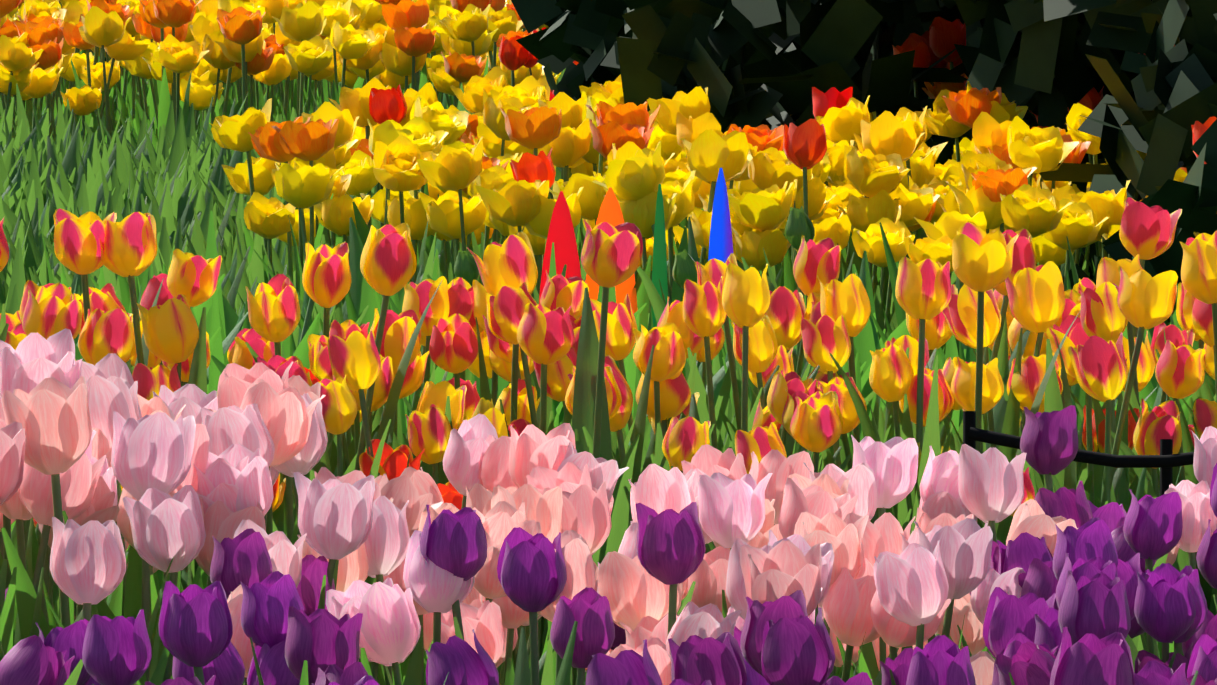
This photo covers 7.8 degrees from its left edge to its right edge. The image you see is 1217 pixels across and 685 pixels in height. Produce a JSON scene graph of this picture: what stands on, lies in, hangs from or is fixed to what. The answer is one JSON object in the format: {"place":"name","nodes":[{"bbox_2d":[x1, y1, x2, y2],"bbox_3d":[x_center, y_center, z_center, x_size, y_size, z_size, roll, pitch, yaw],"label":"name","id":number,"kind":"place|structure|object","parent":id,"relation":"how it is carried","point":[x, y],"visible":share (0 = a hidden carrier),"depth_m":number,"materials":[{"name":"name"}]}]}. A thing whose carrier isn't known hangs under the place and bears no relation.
{"place":"outdoors","nodes":[
{"label":"outdoors","id":0,"kind":"place"},
{"label":"ground","id":1,"kind":"structure","parent":0,"visible":0},
{"bbox_2d":[0,0,1174,275],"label":"tulip bed","id":2,"kind":"object","parent":1,"relation":"on","point":[184,72],"visible":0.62,"depth_m":19.20,"materials":[{"name":"yellow plant"}]},
{"bbox_2d":[0,206,1215,470],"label":"tulips","id":3,"kind":"object","parent":1,"relation":"on","point":[224,324],"visible":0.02,"depth_m":11.77,"materials":[{"name":"green plant"}]},
{"bbox_2d":[0,197,1216,678],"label":"tulips","id":4,"kind":"object","parent":1,"relation":"on","point":[1044,331],"visible":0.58,"depth_m":9.31,"materials":[{"name":"yellow plant"}]},
{"bbox_2d":[0,405,1216,684],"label":"tulips","id":5,"kind":"object","parent":1,"relation":"on","point":[1108,595],"visible":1,"depth_m":6.80,"materials":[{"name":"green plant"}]},
{"bbox_2d":[0,328,1216,684],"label":"tulips","id":6,"kind":"object","parent":1,"relation":"on","point":[192,468],"visible":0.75,"depth_m":7.47,"materials":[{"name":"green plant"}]},
{"bbox_2d":[0,66,1216,353],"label":"tulips","id":7,"kind":"object","parent":1,"relation":"on","point":[842,168],"visible":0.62,"depth_m":13.63,"materials":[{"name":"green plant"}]},
{"bbox_2d":[511,0,723,100],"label":"shrub","id":8,"kind":"object","parent":1,"relation":"on","point":[584,34],"depth_m":17.17,"materials":[{"name":"green plant"}]},
{"bbox_2d":[539,168,734,326],"bbox_3d":[0.024,0.071,12.267,0.287,0.618,0.103,-2,4,-25],"label":"garden ornament","id":9,"kind":"object","parent":1,"relation":"on","point":[561,234],"visible":0.35,"depth_m":12.27,"materials":[{"name":"multicoloured"}]},
{"bbox_2d":[623,0,727,69],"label":"shrub","id":10,"kind":"object","parent":1,"relation":"on","point":[632,4],"depth_m":16.50,"materials":[{"name":"green plant"}]},
{"bbox_2d":[623,0,963,64],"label":"shrub","id":11,"kind":"object","parent":1,"relation":"on","point":[660,5],"depth_m":16.23,"materials":[{"name":"green plant"}]},
{"bbox_2d":[498,16,1090,412],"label":"tulip accents","id":12,"kind":"object","parent":1,"relation":"on","point":[939,39],"visible":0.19,"depth_m":15.73,"materials":[{"name":"red plant"}]},
{"bbox_2d":[600,0,1021,141],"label":"shrub","id":13,"kind":"object","parent":1,"relation":"on","point":[687,46],"visible":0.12,"depth_m":15.40,"materials":[{"name":"green plant"}]},
{"bbox_2d":[920,0,1143,275],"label":"shrub","id":14,"kind":"object","parent":1,"relation":"on","point":[1037,55],"visible":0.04,"depth_m":14.98,"materials":[{"name":"green plant"}]},
{"bbox_2d":[966,18,1140,119],"bbox_3d":[1.236,-0.761,15.595,1.698,1.895,1.863,0,4,1],"label":"shrub","id":15,"kind":"object","parent":1,"relation":"on","point":[974,39],"visible":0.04,"depth_m":14.99,"materials":[{"name":"green plant"}]},
{"bbox_2d":[947,0,1168,279],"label":"shrub","id":16,"kind":"object","parent":1,"relation":"on","point":[1074,78],"visible":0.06,"depth_m":14.98,"materials":[{"name":"green plant"}]},
{"bbox_2d":[963,411,1193,495],"bbox_3d":[0.875,0.341,8.473,1.083,0.544,0.043,0,4,7],"label":"fence","id":17,"kind":"object","parent":1,"relation":"on","point":[1166,460],"visible":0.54,"depth_m":8.49,"materials":[{"name":"black plastic"}]},
{"bbox_2d":[1019,29,1138,80],"bbox_3d":[1.276,-1.026,15.321,1.927,2.705,1.814,0,4,1],"label":"shrub","id":18,"kind":"object","parent":1,"relation":"on","point":[1119,56],"depth_m":14.93,"materials":[{"name":"green plant"}]},
{"bbox_2d":[1043,0,1193,52],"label":"shrub","id":19,"kind":"object","parent":1,"relation":"on","point":[1113,24],"visible":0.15,"depth_m":13.82,"materials":[{"name":"green plant"}]},
{"bbox_2d":[1039,0,1216,236],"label":"shrub","id":20,"kind":"object","parent":1,"relation":"on","point":[1177,84],"visible":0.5,"depth_m":13.37,"materials":[{"name":"green plant"}]},
{"bbox_2d":[1062,186,1216,289],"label":"shrub","id":21,"kind":"object","parent":1,"relation":"on","point":[1112,239],"visible":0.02,"depth_m":12.79,"materials":[{"name":"green plant"}]},
{"bbox_2d":[1093,119,1216,322],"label":"shrub","id":22,"kind":"object","parent":1,"relation":"on","point":[1193,195],"visible":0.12,"depth_m":12.05,"materials":[{"name":"green plant"}]}
]}

